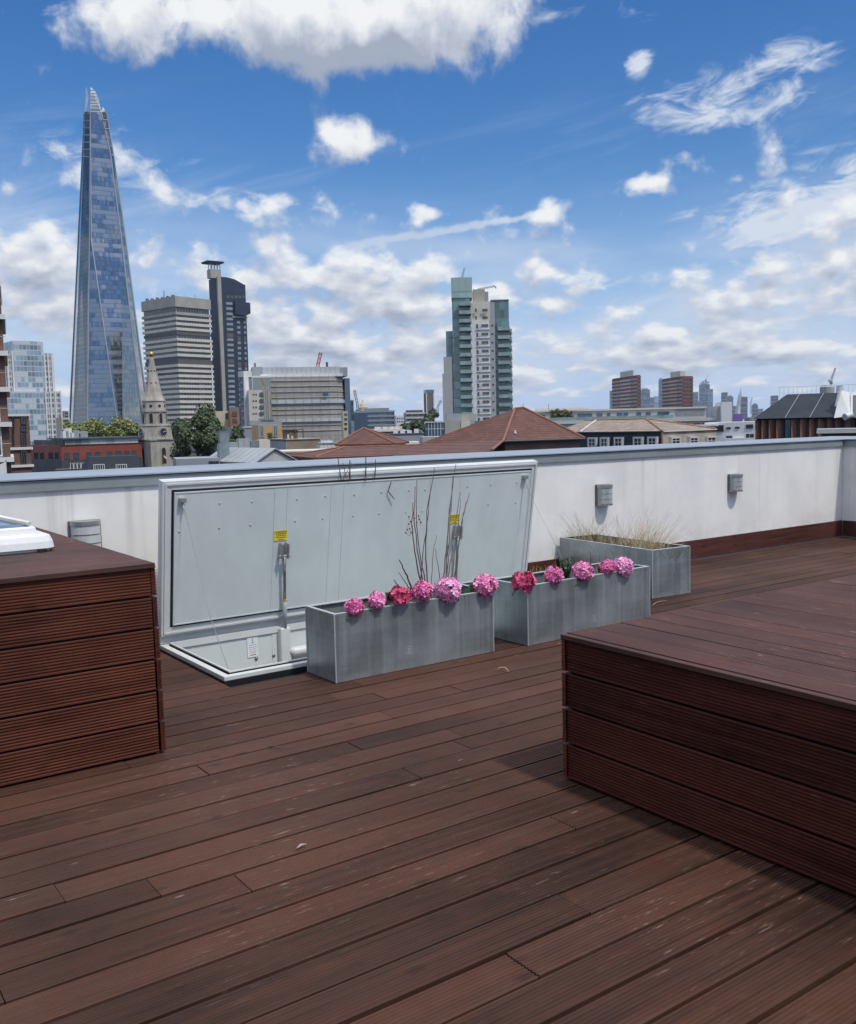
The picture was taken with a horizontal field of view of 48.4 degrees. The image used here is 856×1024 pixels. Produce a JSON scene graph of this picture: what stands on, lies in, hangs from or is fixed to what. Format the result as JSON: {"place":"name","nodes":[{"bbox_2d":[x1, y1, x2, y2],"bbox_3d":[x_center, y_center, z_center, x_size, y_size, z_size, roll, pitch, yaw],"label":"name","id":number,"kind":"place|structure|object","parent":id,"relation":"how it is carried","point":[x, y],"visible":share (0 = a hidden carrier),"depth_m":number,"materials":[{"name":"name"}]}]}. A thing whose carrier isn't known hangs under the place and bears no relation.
{"place":"outdoors","nodes":[
{"label":"outdoors","id":0,"kind":"place"},
{"bbox_2d":[0,460,6,473],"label":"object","id":1,"kind":"object","parent":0,"point":[3,468],"visible":0.36,"depth_m":53.11,"materials":[{"name":"fabric"}]},
{"bbox_2d":[0,280,13,473],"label":"brick apartment block","id":2,"kind":"structure","parent":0,"point":[5,443],"depth_m":56.32,"materials":[{"name":"brown brick"}]},
{"bbox_2d":[0,428,2,455],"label":"window","id":3,"kind":"structure","parent":2,"relation":"in","point":[1,451],"depth_m":56.34,"materials":[{"name":"white glass"}]},
{"bbox_2d":[8,414,33,472],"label":"brick office wing","id":4,"kind":"structure","parent":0,"point":[20,445],"depth_m":73.52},
{"bbox_2d":[20,433,26,446],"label":"window","id":5,"kind":"structure","parent":4,"relation":"in","point":[23,435],"depth_m":73.61,"materials":[{"name":"black glass"}]},
{"bbox_2d":[20,451,26,463],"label":"window","id":6,"kind":"structure","parent":4,"relation":"in","point":[23,453],"depth_m":73.70,"materials":[{"name":"black glass"}]},
{"bbox_2d":[55,463,81,470],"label":"roof terrace seating","id":7,"kind":"object","parent":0,"point":[70,469],"visible":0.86,"depth_m":147.81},
{"bbox_2d":[31,428,142,471],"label":"terracotta building","id":8,"kind":"structure","parent":0,"point":[68,447],"depth_m":234.44,"materials":[{"name":"red brick"}]},
{"bbox_2d":[81,455,139,469],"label":"dormered house","id":9,"kind":"structure","parent":0,"point":[109,462],"depth_m":143.47,"materials":[{"name":"grey tile"}]},
{"bbox_2d":[93,464,104,469],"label":"dormer window","id":10,"kind":"structure","parent":9,"relation":"in","point":[95,466],"depth_m":141.85,"materials":[{"name":"white glass"}]},
{"bbox_2d":[138,351,175,466],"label":"church tower","id":11,"kind":"structure","parent":0,"point":[155,434],"depth_m":241.55,"materials":[{"name":"stone"}]},
{"bbox_2d":[161,447,166,463],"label":"arched window","id":12,"kind":"structure","parent":11,"relation":"in","point":[163,450],"depth_m":242.19,"materials":[{"name":"glass"}]},
{"bbox_2d":[227,426,251,440],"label":"grey flat roof building","id":13,"kind":"structure","parent":0,"point":[247,433],"depth_m":225.66,"materials":[{"name":"concrete"}]},
{"bbox_2d":[246,418,281,440],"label":"timber panel building","id":14,"kind":"structure","parent":0,"point":[262,428],"depth_m":260.58,"materials":[{"name":"orange wood"}]},
{"bbox_2d":[268,429,320,449],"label":"tan brick block","id":15,"kind":"structure","parent":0,"point":[290,439],"depth_m":139.54,"materials":[{"name":"brick"}]},
{"bbox_2d":[280,448,326,453],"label":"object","id":16,"kind":"structure","parent":0,"point":[290,451],"depth_m":111.98,"materials":[{"name":"concrete"}]},
{"bbox_2d":[317,442,335,448],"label":"white roof unit","id":17,"kind":"structure","parent":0,"point":[321,445],"depth_m":127.18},
{"bbox_2d":[341,411,347,438],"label":"cream rendered house","id":18,"kind":"structure","parent":0,"point":[344,420],"depth_m":397.08,"materials":[{"name":"beige concrete"}]},
{"bbox_2d":[288,444,416,459],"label":"red roofed wing","id":19,"kind":"structure","parent":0,"point":[359,451],"depth_m":101.11,"materials":[{"name":"tile"}]},
{"bbox_2d":[338,457,375,480],"bbox_3d":[-0.511,-0.309,6.879,0.320,0.177,0.010,-5,6,-35],"label":"twig sprig","id":20,"kind":"object","parent":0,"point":[350,470],"visible":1,"depth_m":6.84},
{"bbox_2d":[355,400,366,410],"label":"gilded dome","id":21,"kind":"structure","parent":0,"point":[362,406],"depth_m":889.91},
{"bbox_2d":[231,637,494,687],"bbox_3d":[1.712,1.225,3.877,14.080,0.272,8.560,-5,6,-35],"label":"deck base","id":22,"kind":"object","parent":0,"point":[271,679],"depth_m":5.62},
{"bbox_2d":[0,537,855,1023],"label":"deck","id":23,"kind":"structure","parent":22,"relation":"on","point":[468,853],"depth_m":3.06,"materials":[{"name":"wood"}]},
{"bbox_2d":[0,527,165,785],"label":"timber plinth","id":24,"kind":"structure","parent":23,"relation":"on","point":[80,676],"depth_m":4.08,"materials":[{"name":"wood"}]},
{"bbox_2d":[0,515,53,554],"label":"skylight","id":25,"kind":"object","parent":24,"relation":"on","point":[17,536],"visible":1,"depth_m":4.68,"materials":[{"name":"white glass"}]},
{"bbox_2d":[157,459,562,686],"bbox_3d":[-0.168,1.061,6.865,3.234,2.739,1.097,-5,6,-35],"label":"roof hatch","id":26,"kind":"object","parent":23,"relation":"on","point":[251,567],"visible":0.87,"depth_m":6.77,"materials":[{"name":"grey metal"}]},
{"bbox_2d":[305,584,493,682],"bbox_3d":[-0.153,0.721,5.841,1.157,0.395,0.342,-5,6,-35],"label":"metal planter","id":27,"kind":"object","parent":23,"relation":"on","point":[367,642],"visible":0.89,"depth_m":5.63,"materials":[{"name":"metal"}]},
{"bbox_2d":[344,597,364,618],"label":"hydrangea","id":28,"kind":"object","parent":27,"relation":"on","point":[354,606],"visible":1,"depth_m":5.40,"materials":[{"name":"pink plant"}]},
{"bbox_2d":[367,591,386,609],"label":"hydrangea","id":29,"kind":"object","parent":27,"relation":"on","point":[376,600],"visible":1,"depth_m":5.49,"materials":[{"name":"pink plant"}]},
{"bbox_2d":[387,584,411,604],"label":"hydrangea","id":30,"kind":"object","parent":27,"relation":"on","point":[401,595],"visible":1,"depth_m":5.58,"materials":[{"name":"pink plant"}]},
{"bbox_2d":[394,560,412,593],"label":"broken twig","id":31,"kind":"object","parent":27,"relation":"in","point":[410,587],"visible":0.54,"depth_m":5.77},
{"bbox_2d":[410,580,433,601],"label":"hydrangea","id":32,"kind":"object","parent":27,"relation":"on","point":[423,591],"visible":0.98,"depth_m":5.67,"materials":[{"name":"pink plant"}]},
{"bbox_2d":[405,467,439,598],"bbox_3d":[-0.037,0.173,5.905,0.263,0.888,0.051,-5,6,-35],"label":"bare shrub","id":33,"kind":"object","parent":27,"relation":"on","point":[421,564],"visible":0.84,"depth_m":5.89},
{"bbox_2d":[434,576,461,602],"bbox_3d":[0.122,0.487,5.816,0.174,0.213,0.180,1,6,26],"label":"hydrangea","id":34,"kind":"object","parent":27,"relation":"on","point":[449,589],"visible":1,"depth_m":5.77,"materials":[{"name":"pink plant"}]},
{"bbox_2d":[443,465,469,578],"bbox_3d":[0.179,0.147,6.063,0.044,0.901,0.264,4,7,43],"label":"bare shrub","id":35,"kind":"object","parent":27,"relation":"on","point":[447,544],"visible":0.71,"depth_m":6.04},
{"bbox_2d":[464,582,475,593],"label":"leafy sprig","id":36,"kind":"object","parent":27,"relation":"in","point":[471,588],"visible":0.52,"depth_m":6.00,"materials":[{"name":"green plant"}]},
{"bbox_2d":[472,573,498,598],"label":"hydrangea","id":37,"kind":"object","parent":27,"relation":"on","point":[484,585],"visible":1,"depth_m":5.95,"materials":[{"name":"pink plant"}]},
{"bbox_2d":[493,561,649,645],"bbox_3d":[1.011,0.618,6.663,1.192,0.395,0.377,-5,7,-36],"label":"metal planter","id":38,"kind":"object","parent":23,"relation":"on","point":[542,611],"visible":0.77,"depth_m":6.41,"materials":[{"name":"metal"}]},
{"bbox_2d":[511,571,536,595],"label":"hydrangea","id":39,"kind":"object","parent":38,"relation":"in","point":[525,580],"visible":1,"depth_m":6.11,"materials":[{"name":"pink plant"}]},
{"bbox_2d":[544,566,563,584],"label":"hydrangea","id":40,"kind":"object","parent":38,"relation":"on","point":[553,575],"visible":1,"depth_m":6.26,"materials":[{"name":"pink plant"}]},
{"bbox_2d":[558,556,572,578],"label":"weed","id":41,"kind":"object","parent":38,"relation":"on","point":[565,570],"visible":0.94,"depth_m":6.51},
{"bbox_2d":[571,560,594,585],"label":"hydrangea","id":42,"kind":"object","parent":38,"relation":"on","point":[582,569],"visible":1,"depth_m":6.41,"materials":[{"name":"pink plant"}]},
{"bbox_2d":[599,559,615,574],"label":"hydrangea","id":43,"kind":"object","parent":38,"relation":"on","point":[607,567],"visible":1,"depth_m":6.57,"materials":[{"name":"pink plant"}]},
{"bbox_2d":[612,556,633,577],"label":"hydrangea","id":44,"kind":"object","parent":38,"relation":"on","point":[625,565],"visible":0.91,"depth_m":6.65,"materials":[{"name":"pink plant"}]},
{"bbox_2d":[560,534,689,598],"bbox_3d":[1.691,0.452,8.301,0.427,0.395,1.177,-4,6,-31],"label":"metal planter","id":45,"kind":"object","parent":23,"relation":"on","point":[670,576],"visible":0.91,"depth_m":7.88,"materials":[{"name":"metal"}]},
{"bbox_2d":[557,510,629,542],"bbox_3d":[1.406,0.133,8.651,0.551,0.359,0.885,-3,5,-13],"label":"dry grass tuft","id":46,"kind":"object","parent":45,"relation":"in","point":[588,531],"visible":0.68,"depth_m":8.58,"materials":[{"name":"plant"}]},
{"bbox_2d":[591,530,653,552],"bbox_3d":[1.655,0.229,8.340,0.665,0.214,0.516,0,5,14],"label":"dry grass tuft","id":47,"kind":"object","parent":45,"relation":"on","point":[616,540],"visible":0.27,"depth_m":8.33,"materials":[{"name":"plant"}]},
{"bbox_2d":[593,501,704,549],"bbox_3d":[1.882,0.128,8.136,0.641,0.441,0.894,-5,6,-35],"label":"dry grass tuft","id":48,"kind":"object","parent":45,"relation":"on","point":[645,544],"visible":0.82,"depth_m":8.10,"materials":[{"name":"plant"}]},
{"bbox_2d":[615,538,693,559],"bbox_3d":[1.908,0.292,7.937,0.551,0.149,0.741,-5,6,-35],"label":"dry grass tuft","id":49,"kind":"object","parent":45,"relation":"on","point":[661,547],"visible":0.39,"depth_m":7.83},
{"bbox_2d":[560,575,855,894],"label":"timber platform","id":50,"kind":"structure","parent":23,"relation":"on","point":[732,722],"depth_m":3.35,"materials":[{"name":"wood"}]},
{"bbox_2d":[334,427,408,446],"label":"red hipped house","id":51,"kind":"structure","parent":0,"point":[363,436],"depth_m":120.11,"materials":[{"name":"brown tile"}]},
{"bbox_2d":[374,426,401,433],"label":"pale flat roofs","id":52,"kind":"structure","parent":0,"point":[389,429],"depth_m":231.83,"materials":[{"name":"white concrete"}]},
{"bbox_2d":[386,429,423,443],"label":"long grey flat roof","id":53,"kind":"structure","parent":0,"point":[409,435],"depth_m":189.72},
{"bbox_2d":[0,0,855,420],"label":"sky","id":54,"kind":"structure","parent":0,"point":[654,189],"materials":[{"name":"blue"}]},
{"bbox_2d":[424,390,434,420],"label":"slim brown tower","id":55,"kind":"structure","parent":0,"point":[428,400],"depth_m":895.44,"materials":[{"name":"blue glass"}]},
{"bbox_2d":[420,436,438,442],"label":"grey rendered roof block","id":56,"kind":"structure","parent":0,"point":[424,438],"depth_m":149.65,"materials":[{"name":"concrete"}]},
{"bbox_2d":[424,413,479,435],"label":"glass pavilion","id":57,"kind":"structure","parent":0,"point":[454,422],"depth_m":259.11,"materials":[{"name":"concrete"}]},
{"bbox_2d":[442,268,512,420],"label":"green glass tower","id":58,"kind":"structure","parent":0,"point":[478,359],"depth_m":327.06,"materials":[{"name":"concrete"}]},
{"bbox_2d":[393,406,585,455],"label":"red hipped house","id":59,"kind":"structure","parent":0,"point":[535,430],"depth_m":101.06,"materials":[{"name":"tile"}]},
{"bbox_2d":[612,370,640,408],"bbox_3d":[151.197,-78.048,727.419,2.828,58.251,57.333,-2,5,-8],"label":"brick point block","id":60,"kind":"structure","parent":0,"point":[626,389],"depth_m":720.21,"materials":[{"name":"brick"}]},
{"bbox_2d":[534,402,731,427],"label":"long white building","id":61,"kind":"structure","parent":0,"point":[721,411],"depth_m":200.45,"materials":[{"name":"concrete"}]},
{"bbox_2d":[549,408,561,418],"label":"terrace shrub","id":62,"kind":"object","parent":61,"relation":"on","point":[556,413],"visible":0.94,"depth_m":202.52,"materials":[{"name":"green plant"}]},
{"bbox_2d":[560,409,569,416],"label":"terrace shrub","id":63,"kind":"object","parent":61,"relation":"on","point":[565,413],"visible":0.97,"depth_m":202.18,"materials":[{"name":"green plant"}]},
{"bbox_2d":[568,418,717,447],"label":"mansard terrace","id":64,"kind":"structure","parent":0,"point":[618,432],"depth_m":118.53,"materials":[{"name":"beige brick"}]},
{"bbox_2d":[641,388,649,407],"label":"glass tower","id":65,"kind":"structure","parent":0,"point":[645,397],"depth_m":3838.39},
{"bbox_2d":[658,378,662,407],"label":"glass tower","id":66,"kind":"structure","parent":0,"point":[660,392],"depth_m":3996.20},
{"bbox_2d":[662,371,692,407],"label":"brick point block","id":67,"kind":"structure","parent":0,"point":[677,388],"depth_m":699.68,"materials":[{"name":"brick"}]},
{"bbox_2d":[693,392,697,406],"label":"glass tower","id":68,"kind":"structure","parent":0,"point":[695,399],"depth_m":3445.49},
{"bbox_2d":[699,375,709,417],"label":"glass tower","id":69,"kind":"structure","parent":0,"point":[703,390],"depth_m":4123.97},
{"bbox_2d":[721,392,727,401],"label":"glass tower","id":70,"kind":"structure","parent":0,"point":[724,395],"depth_m":3928.90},
{"bbox_2d":[735,388,743,421],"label":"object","id":71,"kind":"object","parent":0,"point":[737,410],"visible":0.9,"depth_m":849.92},
{"bbox_2d":[740,397,747,416],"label":"glass tower","id":72,"kind":"structure","parent":0,"point":[744,406],"depth_m":4079.21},
{"bbox_2d":[751,403,757,416],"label":"glass tower","id":73,"kind":"structure","parent":0,"point":[754,408],"depth_m":3558.76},
{"bbox_2d":[753,384,855,439],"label":"saw tooth brick building","id":74,"kind":"structure","parent":0,"point":[796,415],"depth_m":109.87,"materials":[{"name":"metal"}]},
{"label":"ground","id":75,"kind":"structure","parent":0,"visible":0},
{"bbox_2d":[4,340,62,444],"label":"white glass tower","id":76,"kind":"structure","parent":75,"relation":"on","point":[30,375],"depth_m":590.46,"materials":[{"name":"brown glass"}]},
{"bbox_2d":[56,417,69,437],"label":"cream office","id":77,"kind":"structure","parent":75,"relation":"on","point":[60,422],"depth_m":524.50,"materials":[{"name":"beige concrete"}]},
{"bbox_2d":[62,421,82,430],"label":"tree","id":78,"kind":"object","parent":75,"relation":"on","point":[67,424],"visible":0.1,"depth_m":370.99,"materials":[{"name":"green plant"}]},
{"bbox_2d":[77,417,113,436],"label":"tree","id":79,"kind":"object","parent":75,"relation":"on","point":[93,427],"visible":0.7,"depth_m":368.26,"materials":[{"name":"green plant"}]},
{"bbox_2d":[69,87,144,426],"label":"glass spire tower","id":80,"kind":"structure","parent":75,"relation":"on","point":[107,380],"depth_m":753.62,"materials":[{"name":"glass"}]},
{"bbox_2d":[108,416,137,435],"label":"tree","id":81,"kind":"object","parent":75,"relation":"on","point":[119,425],"visible":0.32,"depth_m":376.97,"materials":[{"name":"green plant"}]},
{"bbox_2d":[125,422,138,435],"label":"tree","id":82,"kind":"object","parent":75,"relation":"on","point":[132,429],"visible":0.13,"depth_m":375.93,"materials":[{"name":"green plant"}]},
{"bbox_2d":[141,290,214,456],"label":"concrete hospital tower","id":83,"kind":"structure","parent":75,"relation":"on","point":[177,336],"depth_m":700.61,"materials":[{"name":"concrete"}]},
{"bbox_2d":[169,403,220,458],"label":"tree","id":84,"kind":"object","parent":75,"relation":"on","point":[206,423],"visible":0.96,"depth_m":206.55,"materials":[{"name":"green plant"}]},
{"bbox_2d":[173,456,219,465],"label":"grey roof screen","id":85,"kind":"object","parent":75,"relation":"on","point":[184,461],"visible":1,"depth_m":89.65,"materials":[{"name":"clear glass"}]},
{"bbox_2d":[213,411,228,430],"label":"pale box building","id":86,"kind":"structure","parent":75,"relation":"on","point":[222,416],"depth_m":321.46,"materials":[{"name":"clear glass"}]},
{"bbox_2d":[201,260,250,425],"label":"dark hospital tower","id":87,"kind":"structure","parent":75,"relation":"on","point":[230,311],"depth_m":739.93,"materials":[{"name":"concrete"}]},
{"bbox_2d":[215,423,245,451],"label":"tree","id":88,"kind":"object","parent":75,"relation":"on","point":[237,432],"visible":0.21,"depth_m":218.47,"materials":[{"name":"green plant"}]},
{"bbox_2d":[227,407,239,426],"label":"orange brick building","id":89,"kind":"structure","parent":75,"relation":"on","point":[233,417],"depth_m":317.20,"materials":[{"name":"brick"}]},
{"bbox_2d":[238,371,252,425],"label":"white clad stair tower","id":90,"kind":"structure","parent":75,"relation":"on","point":[245,378],"depth_m":402.53,"materials":[{"name":"grey metal"}]},
{"bbox_2d":[229,439,269,447],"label":"rooftop plant boxes","id":91,"kind":"object","parent":75,"relation":"on","point":[248,443],"visible":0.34,"depth_m":98.34,"materials":[{"name":"metal"}]},
{"bbox_2d":[211,447,296,463],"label":"zinc gabled roof","id":92,"kind":"structure","parent":75,"relation":"on","point":[242,455],"depth_m":88.63,"materials":[{"name":"metal"}]},
{"bbox_2d":[216,431,230,463],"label":"metal ventilation duct","id":93,"kind":"object","parent":92,"relation":"on","point":[223,450],"visible":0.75,"depth_m":92.83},
{"bbox_2d":[248,386,269,420],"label":"round window block","id":94,"kind":"structure","parent":75,"relation":"on","point":[258,404],"depth_m":396.57,"materials":[{"name":"concrete"}]},
{"bbox_2d":[251,376,271,417],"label":"colourful clad wing","id":95,"kind":"structure","parent":75,"relation":"on","point":[259,382],"depth_m":415.80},
{"bbox_2d":[251,362,350,446],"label":"scaffolded building","id":96,"kind":"structure","parent":75,"relation":"on","point":[311,400],"depth_m":425.64,"materials":[{"name":"concrete"}]},
{"bbox_2d":[350,400,353,433],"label":"blue glass block","id":97,"kind":"structure","parent":75,"relation":"on","point":[352,415],"depth_m":456.61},
{"bbox_2d":[354,408,394,431],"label":"long blue office","id":98,"kind":"structure","parent":75,"relation":"on","point":[370,418],"depth_m":516.82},
{"bbox_2d":[394,415,403,425],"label":"white housing block","id":99,"kind":"structure","parent":75,"relation":"on","point":[399,419],"depth_m":796.51,"materials":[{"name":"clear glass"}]},
{"bbox_2d":[405,419,422,432],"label":"tree","id":100,"kind":"object","parent":75,"relation":"on","point":[415,424],"visible":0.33,"depth_m":416.20,"materials":[{"name":"green plant"}]},
{"bbox_2d":[404,410,424,432],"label":"stepped terrace flats","id":101,"kind":"structure","parent":75,"relation":"on","point":[410,416],"depth_m":637.32,"materials":[{"name":"concrete"}]},
{"bbox_2d":[0,436,843,627],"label":"parapet wall","id":102,"kind":"structure","parent":75,"relation":"on","point":[790,493],"depth_m":9.19,"materials":[{"name":"paint"}]},
{"bbox_2d":[68,519,101,546],"bbox_3d":[-2.222,0.167,6.209,0.205,0.223,0.114,-5,6,-35],"label":"wall lamp","id":103,"kind":"object","parent":102,"relation":"attached to","point":[87,531],"visible":0.57,"depth_m":6.17,"materials":[{"name":"metal"}]},
{"bbox_2d":[595,484,612,505],"bbox_3d":[1.677,-0.160,8.972,0.175,0.200,0.114,-5,6,-35],"label":"wall lamp","id":104,"kind":"object","parent":102,"relation":"attached to","point":[603,494],"visible":1,"depth_m":8.93,"materials":[{"name":"metal"}]},
{"bbox_2d":[728,473,742,491],"bbox_3d":[3.279,-0.310,10.105,0.170,0.187,0.114,-5,6,-35],"label":"wall lamp","id":105,"kind":"object","parent":102,"relation":"attached to","point":[735,482],"visible":1,"depth_m":10.06,"materials":[{"name":"metal"}]},
{"bbox_2d":[421,408,438,424],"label":"tree","id":106,"kind":"object","parent":75,"relation":"on","point":[432,415],"visible":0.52,"depth_m":554.84,"materials":[{"name":"green plant"}]},
{"bbox_2d":[708,389,712,417],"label":"glass tower","id":107,"kind":"structure","parent":75,"relation":"on","point":[710,398],"depth_m":3603.51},
{"bbox_2d":[700,421,754,440],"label":"white office","id":108,"kind":"structure","parent":75,"relation":"on","point":[731,431],"depth_m":156.16,"materials":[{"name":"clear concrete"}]},
{"bbox_2d":[733,414,742,421],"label":"purple hoarding","id":109,"kind":"object","parent":75,"relation":"on","point":[737,417],"visible":0.36,"depth_m":804.92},
{"bbox_2d":[770,395,777,405],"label":"glass tower","id":110,"kind":"structure","parent":75,"relation":"on","point":[773,399],"depth_m":3364.90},
{"bbox_2d":[817,428,855,436],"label":"flat canopy roof","id":111,"kind":"structure","parent":75,"relation":"on","point":[838,431],"depth_m":56.98,"materials":[{"name":"concrete"}]},
{"bbox_2d":[833,436,855,537],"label":"parapet wall","id":112,"kind":"structure","parent":75,"relation":"on","point":[849,494],"depth_m":11.29,"materials":[{"name":"paint"}]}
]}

